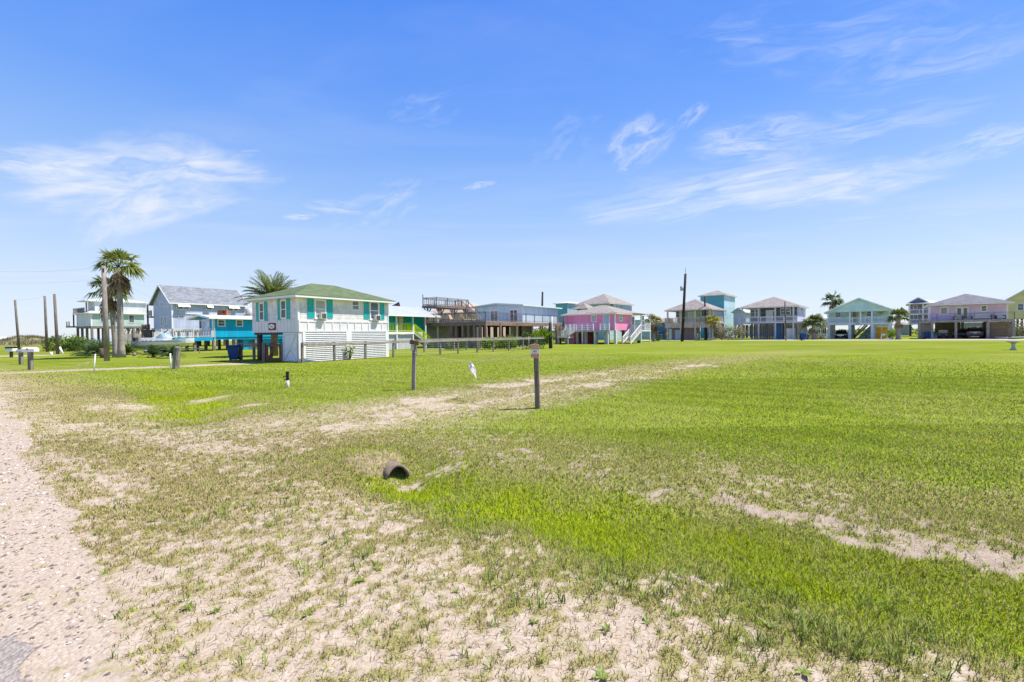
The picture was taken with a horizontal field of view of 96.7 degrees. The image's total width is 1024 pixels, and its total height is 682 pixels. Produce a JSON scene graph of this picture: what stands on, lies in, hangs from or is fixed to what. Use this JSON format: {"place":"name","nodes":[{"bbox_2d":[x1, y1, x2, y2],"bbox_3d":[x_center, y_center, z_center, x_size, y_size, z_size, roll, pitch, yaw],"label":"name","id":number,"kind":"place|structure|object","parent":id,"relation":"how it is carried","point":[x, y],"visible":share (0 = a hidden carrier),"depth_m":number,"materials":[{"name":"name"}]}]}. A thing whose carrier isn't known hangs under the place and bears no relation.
{"place":"outdoors","nodes":[
{"label":"outdoors","id":0,"kind":"place"},
{"bbox_2d":[0,636,40,681],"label":"road","id":1,"kind":"structure","parent":0,"point":[15,652],"depth_m":2.42,"materials":[{"name":"concrete"}]},
{"bbox_2d":[0,334,50,345],"bbox_3d":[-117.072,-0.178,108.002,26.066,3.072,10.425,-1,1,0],"label":"dune grass","id":2,"kind":"structure","parent":0,"point":[22,338],"depth_m":106.68,"materials":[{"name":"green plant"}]},
{"bbox_2d":[334,449,407,476],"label":"earth bank","id":3,"kind":"structure","parent":0,"point":[367,463],"depth_m":6.13,"materials":[{"name":"soil"}]},
{"bbox_2d":[426,302,505,337],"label":"house","id":4,"kind":"structure","parent":0,"point":[446,311],"depth_m":96.21,"materials":[{"name":"beige"}]},
{"bbox_2d":[0,329,1023,681],"bbox_3d":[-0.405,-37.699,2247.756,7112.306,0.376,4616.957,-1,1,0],"label":"ground","id":5,"kind":"structure","parent":0,"point":[64,625],"depth_m":3.84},
{"bbox_2d":[5,347,16,357],"bbox_3d":[-44.525,1.090,40.476,0.652,1.154,0.460,-1,1,0],"label":"mailbox","id":6,"kind":"object","parent":5,"relation":"on","point":[10,350],"visible":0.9,"depth_m":40.28,"materials":[{"name":"white metal"}]},
{"bbox_2d":[14,300,20,349],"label":"utility pole","id":7,"kind":"object","parent":5,"relation":"on","point":[17,328],"visible":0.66,"depth_m":68.90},
{"bbox_2d":[16,349,23,364],"bbox_3d":[-31.841,1.137,29.519,0.451,1.172,0.214,-1,1,0],"label":"mailbox","id":8,"kind":"object","parent":5,"relation":"on","point":[20,358],"visible":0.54,"depth_m":29.44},
{"bbox_2d":[21,347,38,369],"bbox_3d":[-25.725,1.041,24.314,0.671,1.415,0.299,-1,1,0],"label":"mailbox","id":9,"kind":"object","parent":5,"relation":"on","point":[30,357],"visible":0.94,"depth_m":24.25,"materials":[{"name":"metal"}]},
{"bbox_2d":[43,296,48,351],"bbox_3d":[-56.512,-1.913,55.195,0.378,7.103,0.291,-1,1,0],"label":"utility pole","id":10,"kind":"object","parent":5,"relation":"on","point":[46,329],"visible":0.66,"depth_m":55.12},
{"bbox_2d":[44,335,66,350],"bbox_3d":[-59.977,0.210,60.248,3.733,2.380,2.546,-1,1,0],"label":"shrub","id":11,"kind":"object","parent":5,"relation":"on","point":[52,338],"visible":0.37,"depth_m":59.97,"materials":[{"name":"green plant"}]},
{"bbox_2d":[53,294,59,353],"bbox_3d":[-47.300,-1.602,47.228,0.438,6.567,0.291,-1,1,0],"label":"utility pole","id":12,"kind":"object","parent":5,"relation":"on","point":[56,326],"visible":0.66,"depth_m":47.14,"materials":[{"name":"wood"}]},
{"bbox_2d":[43,333,86,350],"bbox_3d":[-56.950,0.175,58.078,4.442,2.460,2.964,-1,1,0],"label":"shrub","id":13,"kind":"object","parent":5,"relation":"on","point":[64,341],"visible":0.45,"depth_m":57.57,"materials":[{"name":"green plant"}]},
{"bbox_2d":[62,337,86,351],"bbox_3d":[-54.717,0.436,57.006,3.037,1.926,2.507,0,1,35],"label":"shrub","id":14,"kind":"object","parent":5,"relation":"on","point":[74,343],"visible":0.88,"depth_m":56.61,"materials":[{"name":"green plant"}]},
{"bbox_2d":[70,341,96,355],"bbox_3d":[-40.047,0.810,43.009,2.634,1.644,2.840,-1,1,0],"label":"sago palm","id":15,"kind":"object","parent":5,"relation":"on","point":[80,352],"visible":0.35,"depth_m":42.69,"materials":[{"name":"green plant"}]},
{"bbox_2d":[79,339,111,356],"bbox_3d":[-38.113,0.728,41.939,3.025,1.919,3.182,-1,1,-37],"label":"sago palm","id":16,"kind":"object","parent":5,"relation":"on","point":[97,345],"visible":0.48,"depth_m":41.69,"materials":[{"name":"green plant"}]},
{"bbox_2d":[101,266,109,360],"bbox_3d":[-29.184,-1.827,32.682,0.346,7.134,0.346,0,1,45],"label":"utility pole","id":17,"kind":"object","parent":5,"relation":"on","point":[106,348],"visible":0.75,"depth_m":32.58,"materials":[{"name":"wood"}]},
{"bbox_2d":[66,298,153,345],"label":"stilt house","id":18,"kind":"structure","parent":5,"relation":"on","point":[91,319],"depth_m":92.49,"materials":[{"name":"white wood"}]},
{"bbox_2d":[84,275,135,356],"bbox_3d":[-34.600,-2.113,39.050,3.751,7.208,3.403,0,1,35],"label":"fan palm","id":19,"kind":"object","parent":5,"relation":"on","point":[112,307],"visible":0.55,"depth_m":38.81,"materials":[{"name":"green plant"}]},
{"bbox_2d":[89,248,146,357],"bbox_3d":[-32.948,-3.247,38.293,4.053,9.453,3.546,-2,1,-42],"label":"fan palm","id":20,"kind":"object","parent":5,"relation":"on","point":[119,285],"visible":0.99,"depth_m":38.05,"materials":[{"name":"green plant"}]},
{"bbox_2d":[110,340,143,354],"bbox_3d":[-37.323,0.659,44.065,2.849,1.628,2.877,-1,1,0],"label":"sago palm","id":21,"kind":"object","parent":5,"relation":"on","point":[129,350],"visible":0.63,"depth_m":44.05,"materials":[{"name":"green plant"}]},
{"bbox_2d":[138,344,163,357],"bbox_3d":[-29.578,0.850,37.612,1.981,1.212,1.857,-1,1,0],"label":"sago palm","id":22,"kind":"object","parent":5,"relation":"on","point":[154,351],"visible":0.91,"depth_m":37.34,"materials":[{"name":"green plant"}]},
{"bbox_2d":[135,346,203,352],"bbox_3d":[-34.378,0.909,46.079,6.004,0.700,2.040,-1,1,-6],"label":"trailer","id":23,"kind":"object","parent":5,"relation":"on","point":[165,351],"visible":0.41,"depth_m":46.23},
{"bbox_2d":[130,333,194,348],"bbox_3d":[-35.106,0.004,45.983,5.650,1.530,1.910,-1,1,-6],"label":"motor boat","id":24,"kind":"object","parent":23,"relation":"on","point":[164,339],"visible":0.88,"depth_m":45.34,"materials":[{"name":"white plastic"}]},
{"bbox_2d":[155,344,185,358],"bbox_3d":[-26.992,0.863,36.004,2.062,1.308,2.177,-1,1,0],"label":"sago palm","id":25,"kind":"object","parent":5,"relation":"on","point":[170,350],"visible":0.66,"depth_m":35.81,"materials":[{"name":"green plant"}]},
{"bbox_2d":[172,346,180,368],"bbox_3d":[-17.629,0.979,23.906,0.425,1.400,0.327,-1,1,0],"label":"leaning post","id":26,"kind":"object","parent":5,"relation":"on","point":[176,358],"visible":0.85,"depth_m":23.79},
{"bbox_2d":[141,285,248,345],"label":"stilt house","id":27,"kind":"structure","parent":5,"relation":"on","point":[187,302],"depth_m":76.11,"materials":[{"name":"grey"}]},
{"bbox_2d":[144,314,282,352],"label":"stilt house","id":28,"kind":"structure","parent":5,"relation":"on","point":[219,328],"depth_m":54.34,"materials":[{"name":"wood"}]},
{"bbox_2d":[202,319,209,336],"bbox_3d":[-36.152,-1.539,53.778,1.754,2.010,0.047,0,1,33],"label":"door","id":29,"kind":"structure","parent":28,"relation":"in","point":[205,323],"depth_m":53.76,"materials":[{"name":"glass"}]},
{"bbox_2d":[226,345,240,359],"bbox_3d":[-19.301,0.812,31.605,0.732,1.080,0.876,-1,1,-17],"label":"wheelie bin","id":30,"kind":"object","parent":5,"relation":"on","point":[233,351],"visible":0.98,"depth_m":31.29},
{"bbox_2d":[236,343,274,359],"bbox_3d":[-17.999,0.841,31.973,2.455,1.380,0.400,-1,1,0],"label":"wooden rail","id":31,"kind":"object","parent":5,"relation":"on","point":[252,345],"visible":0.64,"depth_m":31.90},
{"bbox_2d":[233,269,294,355],"bbox_3d":[-19.873,-2.315,37.886,5.532,7.337,5.226,-1,1,0],"label":"date palm","id":32,"kind":"object","parent":5,"relation":"on","point":[268,286],"visible":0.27,"depth_m":37.30,"materials":[{"name":"green plant"}]},
{"bbox_2d":[262,342,284,361],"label":"wooden gate","id":33,"kind":"structure","parent":5,"relation":"on","point":[265,356],"depth_m":29.37,"materials":[{"name":"wood"}]},
{"bbox_2d":[126,427,451,514],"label":"bank grass","id":34,"kind":"structure","parent":5,"relation":"on","point":[376,447],"depth_m":6.30,"materials":[{"name":"plant"}]},
{"bbox_2d":[243,283,395,361],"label":"stilt house","id":35,"kind":"structure","parent":5,"relation":"on","point":[295,317],"depth_m":30.43,"materials":[{"name":"white"}]},
{"bbox_2d":[259,302,263,320],"bbox_3d":[-16.803,-1.966,30.548,0.622,1.222,0.047,0,1,33],"label":"window","id":36,"kind":"structure","parent":35,"relation":"in","point":[261,305],"depth_m":30.57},
{"bbox_2d":[280,300,285,318],"bbox_3d":[-14.653,-2.030,29.168,0.662,1.224,0.047,0,1,33],"label":"window","id":37,"kind":"structure","parent":35,"relation":"in","point":[282,302],"depth_m":29.20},
{"bbox_2d":[283,332,297,361],"bbox_3d":[-14.070,0.381,28.883,1.562,1.846,0.108,0,1,33],"label":"barn door","id":38,"kind":"structure","parent":35,"relation":"in","point":[290,339],"depth_m":28.85,"materials":[{"name":"wood"}]},
{"bbox_2d":[314,299,326,319],"bbox_3d":[-12.470,-2.064,29.646,0.097,1.307,0.905,0,1,33],"label":"window","id":39,"kind":"structure","parent":35,"relation":"in","point":[319,304],"depth_m":29.56,"materials":[{"name":"glass"}]},
{"bbox_2d":[351,301,359,310],"bbox_3d":[-11.006,-2.490,31.985,0.047,0.726,0.690,0,1,33],"label":"window","id":40,"kind":"structure","parent":35,"relation":"in","point":[355,305],"depth_m":32.01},
{"bbox_2d":[369,302,378,319],"bbox_3d":[-10.098,-2.224,33.401,0.047,1.320,0.857,0,1,33],"label":"window","id":41,"kind":"structure","parent":35,"relation":"in","point":[374,306],"depth_m":33.35,"materials":[{"name":"white glass"}]},
{"bbox_2d":[342,344,354,359],"bbox_3d":[-11.161,0.726,31.231,0.913,1.302,0.854,-1,1,0],"label":"shrub","id":42,"kind":"object","parent":5,"relation":"on","point":[348,351],"visible":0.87,"depth_m":31.19,"materials":[{"name":"green plant"}]},
{"bbox_2d":[383,459,409,479],"bbox_3d":[-2.582,1.797,7.659,0.354,0.353,3.940,-1,1,-33],"label":"culvert pipe","id":43,"kind":"object","parent":5,"relation":"in","point":[389,467],"visible":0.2,"depth_m":6.07,"materials":[{"name":"concrete"}]},
{"bbox_2d":[409,340,419,389],"bbox_3d":[-2.928,0.867,13.724,0.281,1.817,0.150,-1,1,0],"label":"gate post","id":44,"kind":"object","parent":5,"relation":"on","point":[413,349],"visible":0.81,"depth_m":13.67,"materials":[{"name":"wood"}]},
{"bbox_2d":[389,302,440,349],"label":"stilt house","id":45,"kind":"structure","parent":5,"relation":"on","point":[406,323],"depth_m":53.66,"materials":[{"name":"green wood"}]},
{"bbox_2d":[398,316,403,331],"bbox_3d":[-13.105,-2.099,53.703,0.067,2.040,0.894,0,1,33],"label":"door","id":46,"kind":"structure","parent":45,"relation":"in","point":[400,318],"depth_m":53.72,"materials":[{"name":"metal"}]},
{"bbox_2d":[301,337,545,362],"bbox_3d":[-4.459,0.539,38.581,0.190,1.463,27.125,0,1,39],"label":"rail fence","id":47,"kind":"object","parent":5,"relation":"on","point":[365,343],"visible":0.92,"depth_m":33.74,"materials":[{"name":"grey wood"}]},
{"bbox_2d":[444,341,466,349],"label":"shrub","id":48,"kind":"object","parent":5,"relation":"on","point":[461,344],"visible":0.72,"depth_m":46.40,"materials":[{"name":"green plant"}]},
{"bbox_2d":[423,337,520,351],"bbox_3d":[-2.977,0.345,49.275,0.183,1.443,17.270,0,1,38],"label":"rail fence","id":49,"kind":"object","parent":5,"relation":"on","point":[453,349],"visible":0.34,"depth_m":45.56,"materials":[{"name":"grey wood"}]},
{"bbox_2d":[33,454,949,680],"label":"broadleaf weeds","id":50,"kind":"object","parent":5,"relation":"on","point":[599,673],"visible":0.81,"depth_m":2.73,"materials":[{"name":"green plant"}]},
{"bbox_2d":[480,336,502,348],"bbox_3d":[-2.116,0.199,47.748,2.484,1.594,1.624,-1,1,-7],"label":"shrub","id":51,"kind":"object","parent":5,"relation":"on","point":[489,346],"visible":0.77,"depth_m":47.50,"materials":[{"name":"green plant"}]},
{"bbox_2d":[422,295,564,347],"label":"stilt house","id":52,"kind":"structure","parent":5,"relation":"on","point":[516,320],"depth_m":61.09,"materials":[{"name":"wood"}]},
{"bbox_2d":[489,309,498,320],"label":"door","id":53,"kind":"structure","parent":52,"relation":"in","point":[491,311],"depth_m":68.36,"materials":[{"name":"glass"}]},
{"bbox_2d":[509,308,517,321],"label":"door","id":54,"kind":"structure","parent":52,"relation":"in","point":[512,311],"depth_m":66.52,"materials":[{"name":"metal"}]},
{"bbox_2d":[0,420,1008,676],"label":"loose stones","id":55,"kind":"object","parent":5,"relation":"on","point":[82,550],"visible":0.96,"depth_m":3.40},
{"bbox_2d":[495,335,518,348],"bbox_3d":[-0.537,0.111,48.559,2.693,1.707,2.045,-1,1,0],"label":"shrub","id":56,"kind":"object","parent":5,"relation":"on","point":[513,343],"visible":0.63,"depth_m":48.14,"materials":[{"name":"green plant"}]},
{"bbox_2d":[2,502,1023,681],"bbox_3d":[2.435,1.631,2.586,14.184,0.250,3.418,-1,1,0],"label":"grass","id":57,"kind":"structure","parent":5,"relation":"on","point":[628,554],"depth_m":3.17,"materials":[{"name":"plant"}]},
{"bbox_2d":[13,429,1023,681],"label":"dead stalks","id":58,"kind":"object","parent":5,"relation":"on","point":[165,471],"visible":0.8,"depth_m":3.56,"materials":[{"name":"beige plant"}]},
{"bbox_2d":[516,332,533,348],"bbox_3d":[1.504,-0.047,48.938,2.552,1.963,1.799,-1,1,0],"label":"shrub","id":59,"kind":"object","parent":5,"relation":"on","point":[527,334],"visible":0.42,"depth_m":48.66,"materials":[{"name":"green plant"}]},
{"bbox_2d":[36,414,1023,681],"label":"weeds","id":60,"kind":"object","parent":5,"relation":"on","point":[762,610],"visible":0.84,"depth_m":2.92,"materials":[{"name":"green plant"}]},
{"bbox_2d":[531,344,539,408],"bbox_3d":[0.529,0.938,10.164,0.191,1.736,0.130,0,1,12],"label":"sign post","id":61,"kind":"object","parent":5,"relation":"on","point":[535,351],"visible":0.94,"depth_m":10.11,"materials":[{"name":"brown"}]},
{"bbox_2d":[414,345,530,361],"bbox_3d":[-1.169,0.295,11.919,0.154,0.510,4.964,-2,1,-44],"label":"rope","id":62,"kind":"object","parent":61,"relation":"attached to","point":[483,359],"visible":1,"depth_m":11.35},
{"bbox_2d":[468,362,475,377],"bbox_3d":[-1.039,0.761,11.887,0.186,0.439,0.149,-1,1,-38],"label":"rag","id":63,"kind":"object","parent":62,"relation":"hanging from","point":[472,368],"visible":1,"depth_m":11.86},
{"bbox_2d":[527,328,554,347],"bbox_3d":[3.102,-0.265,48.987,3.117,2.361,2.538,-1,1,0],"label":"shrub","id":64,"kind":"object","parent":5,"relation":"on","point":[542,333],"visible":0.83,"depth_m":48.52,"materials":[{"name":"green plant"}]},
{"bbox_2d":[533,326,564,342],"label":"shrub","id":65,"kind":"object","parent":5,"relation":"on","point":[545,328],"visible":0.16,"depth_m":77.55,"materials":[{"name":"green plant"}]},
{"bbox_2d":[549,322,551,348],"bbox_3d":[4.135,-0.437,48.602,0.368,3.084,0.368,0,1,45],"label":"utility pole","id":66,"kind":"object","parent":5,"relation":"on","point":[550,338],"visible":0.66,"depth_m":48.46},
{"bbox_2d":[553,303,653,343],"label":"stilt house","id":67,"kind":"structure","parent":5,"relation":"on","point":[585,323],"depth_m":66.67,"materials":[{"name":"pink"}]},
{"bbox_2d":[603,314,609,328],"bbox_3d":[13.452,-2.650,64.852,1.016,2.229,0.047,0,1,40],"label":"door","id":68,"kind":"structure","parent":67,"relation":"in","point":[606,318],"depth_m":64.83,"materials":[{"name":"metal"}]},
{"bbox_2d":[644,315,663,340],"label":"fan palm","id":69,"kind":"object","parent":5,"relation":"on","point":[654,329],"visible":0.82,"depth_m":77.75,"materials":[{"name":"green plant"}]},
{"bbox_2d":[680,268,686,341],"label":"utility pole","id":70,"kind":"object","parent":5,"relation":"on","point":[683,288],"visible":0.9,"depth_m":74.66,"materials":[{"name":"wood"}]},
{"bbox_2d":[664,299,726,339],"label":"stilt house","id":71,"kind":"structure","parent":5,"relation":"on","point":[693,325],"depth_m":87.35,"materials":[{"name":"beige"}]},
{"bbox_2d":[704,296,707,339],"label":"utility pole","id":72,"kind":"object","parent":5,"relation":"on","point":[705,319],"visible":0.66,"depth_m":84.92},
{"bbox_2d":[705,314,719,339],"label":"fan palm","id":73,"kind":"object","parent":5,"relation":"on","point":[712,318],"visible":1,"depth_m":81.85,"materials":[{"name":"green plant"}]},
{"bbox_2d":[713,327,728,339],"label":"shrub","id":74,"kind":"object","parent":5,"relation":"on","point":[717,332],"visible":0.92,"depth_m":83.17,"materials":[{"name":"green plant"}]},
{"bbox_2d":[722,325,747,339],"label":"shrub","id":75,"kind":"object","parent":5,"relation":"on","point":[739,328],"visible":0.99,"depth_m":82.17,"materials":[{"name":"green plant"}]},
{"bbox_2d":[731,307,750,337],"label":"house","id":76,"kind":"structure","parent":5,"relation":"on","point":[737,312],"depth_m":101.11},
{"bbox_2d":[738,297,809,339],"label":"stilt house","id":77,"kind":"structure","parent":5,"relation":"on","point":[762,322],"depth_m":84.03,"materials":[{"name":"wood"}]},
{"bbox_2d":[766,310,773,321],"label":"door","id":78,"kind":"structure","parent":77,"relation":"in","point":[768,312],"depth_m":84.27,"materials":[{"name":"metal"}]},
{"bbox_2d":[780,308,790,314],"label":"window","id":79,"kind":"structure","parent":77,"relation":"in","point":[788,312],"depth_m":82.50,"materials":[{"name":"grey glass"}]},
{"bbox_2d":[784,301,786,339],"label":"utility pole","id":80,"kind":"object","parent":5,"relation":"on","point":[785,320],"visible":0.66,"depth_m":75.78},
{"bbox_2d":[801,313,826,339],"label":"fan palm","id":81,"kind":"object","parent":5,"relation":"on","point":[813,323],"visible":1,"depth_m":78.54,"materials":[{"name":"green plant"}]},
{"bbox_2d":[634,326,1023,334],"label":"scrub","id":82,"kind":"object","parent":5,"relation":"on","point":[893,329],"visible":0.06,"depth_m":134.87,"materials":[{"name":"green plant"}]},
{"bbox_2d":[821,289,844,309],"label":"fan palm","id":83,"kind":"object","parent":5,"relation":"on","point":[837,300],"visible":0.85,"depth_m":97.36,"materials":[{"name":"green plant"}]},
{"bbox_2d":[807,298,893,338],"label":"stilt house","id":84,"kind":"structure","parent":5,"relation":"on","point":[857,311],"depth_m":81.14,"materials":[{"name":"teal wood"}]},
{"bbox_2d":[876,327,881,338],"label":"barn door","id":85,"kind":"structure","parent":84,"relation":"in","point":[878,329],"depth_m":79.67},
{"bbox_2d":[883,328,895,338],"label":"shrub","id":86,"kind":"object","parent":5,"relation":"on","point":[891,333],"visible":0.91,"depth_m":74.49,"materials":[{"name":"green plant"}]},
{"bbox_2d":[885,308,910,338],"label":"fan palm","id":87,"kind":"object","parent":5,"relation":"on","point":[898,318],"visible":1,"depth_m":72.72,"materials":[{"name":"green plant"}]},
{"bbox_2d":[906,297,937,335],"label":"stilt house","id":88,"kind":"structure","parent":5,"relation":"on","point":[917,304],"depth_m":103.15,"materials":[{"name":"blue wood"}]},
{"bbox_2d":[918,294,1014,338],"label":"stilt house","id":89,"kind":"structure","parent":5,"relation":"on","point":[941,313],"depth_m":72.34,"materials":[{"name":"grey"}]},
{"bbox_2d":[939,307,948,314],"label":"window","id":90,"kind":"structure","parent":89,"relation":"in","point":[942,310],"depth_m":74.54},
{"bbox_2d":[956,306,968,319],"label":"door","id":91,"kind":"structure","parent":89,"relation":"in","point":[964,311],"depth_m":73.04,"materials":[{"name":"metal"}]},
{"bbox_2d":[971,314,991,318],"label":"deck sofa","id":92,"kind":"object","parent":89,"relation":"on","point":[979,316],"visible":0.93,"depth_m":71.19,"materials":[{"name":"wicker"}]},
{"bbox_2d":[990,324,1007,338],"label":"garage door","id":93,"kind":"structure","parent":89,"relation":"in","point":[996,330],"depth_m":69.66,"materials":[{"name":"metal"}]},
{"bbox_2d":[1002,288,1023,335],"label":"stilt house","id":94,"kind":"structure","parent":5,"relation":"on","point":[1017,306],"depth_m":87.07,"materials":[{"name":"yellow wood"}]},
{"bbox_2d":[1007,318,1023,336],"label":"shrub","id":95,"kind":"object","parent":5,"relation":"on","point":[1019,329],"visible":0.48,"depth_m":77.85,"materials":[{"name":"green plant"}]},
{"bbox_2d":[0,422,1023,527],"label":"grass","id":96,"kind":"structure","parent":0,"point":[420,496],"depth_m":5.70,"materials":[{"name":"plant"}]},
{"bbox_2d":[0,375,1023,434],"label":"grass","id":97,"kind":"structure","parent":0,"point":[428,385],"depth_m":11.26,"materials":[{"name":"plant"}]},
{"bbox_2d":[0,352,1023,389],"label":"grass","id":98,"kind":"structure","parent":0,"point":[499,368],"depth_m":20.20,"materials":[{"name":"plant"}]},
{"bbox_2d":[0,0,1023,337],"label":"sky","id":99,"kind":"structure","parent":0,"point":[480,152],"materials":[{"name":"blue"}]},
{"bbox_2d":[553,302,577,328],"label":"house","id":100,"kind":"structure","parent":0,"point":[567,307],"depth_m":110.93,"materials":[{"name":"teal wood"}]},
{"bbox_2d":[574,294,634,339],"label":"house","id":101,"kind":"structure","parent":0,"point":[605,299],"depth_m":101.23,"materials":[{"name":"beige"}]},
{"bbox_2d":[635,317,653,338],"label":"house","id":102,"kind":"structure","parent":0,"point":[645,334],"depth_m":106.00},
{"bbox_2d":[647,318,676,338],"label":"house","id":103,"kind":"structure","parent":0,"point":[662,329],"depth_m":97.01,"materials":[{"name":"paint"}]},
{"bbox_2d":[698,290,736,337],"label":"house","id":104,"kind":"structure","parent":0,"point":[722,300],"depth_m":105.99,"materials":[{"name":"blue"}]},
{"bbox_2d":[745,324,784,335],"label":"house","id":105,"kind":"structure","parent":0,"point":[753,330],"depth_m":135.67,"materials":[{"name":"beige"}]},
{"bbox_2d":[830,338,870,338],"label":"driveway","id":106,"kind":"structure","parent":0,"point":[847,338],"depth_m":83.84,"materials":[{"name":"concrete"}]},
{"bbox_2d":[834,330,847,337],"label":"sedan","id":107,"kind":"object","parent":106,"relation":"on","point":[840,333],"visible":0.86,"depth_m":83.59,"materials":[{"name":"blue paint"}]},
{"bbox_2d":[893,322,908,334],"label":"house","id":108,"kind":"structure","parent":0,"point":[905,330],"depth_m":122.72,"materials":[{"name":"beige"}]},
{"bbox_2d":[938,338,984,338],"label":"driveway","id":109,"kind":"structure","parent":0,"point":[961,338],"depth_m":73.56,"materials":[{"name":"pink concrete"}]},
{"bbox_2d":[937,327,947,337],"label":"golf cart","id":110,"kind":"object","parent":109,"relation":"on","point":[942,333],"visible":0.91,"depth_m":74.43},
{"bbox_2d":[950,329,965,337],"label":"sedan","id":111,"kind":"object","parent":109,"relation":"on","point":[961,332],"visible":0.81,"depth_m":73.64,"materials":[{"name":"black paint"}]},
{"bbox_2d":[964,327,983,337],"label":"suv","id":112,"kind":"object","parent":109,"relation":"on","point":[974,332],"visible":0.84,"depth_m":72.01,"materials":[{"name":"paint"}]},
{"bbox_2d":[960,321,1006,327],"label":"house","id":113,"kind":"structure","parent":0,"point":[971,324],"depth_m":129.32,"materials":[{"name":"beige"}]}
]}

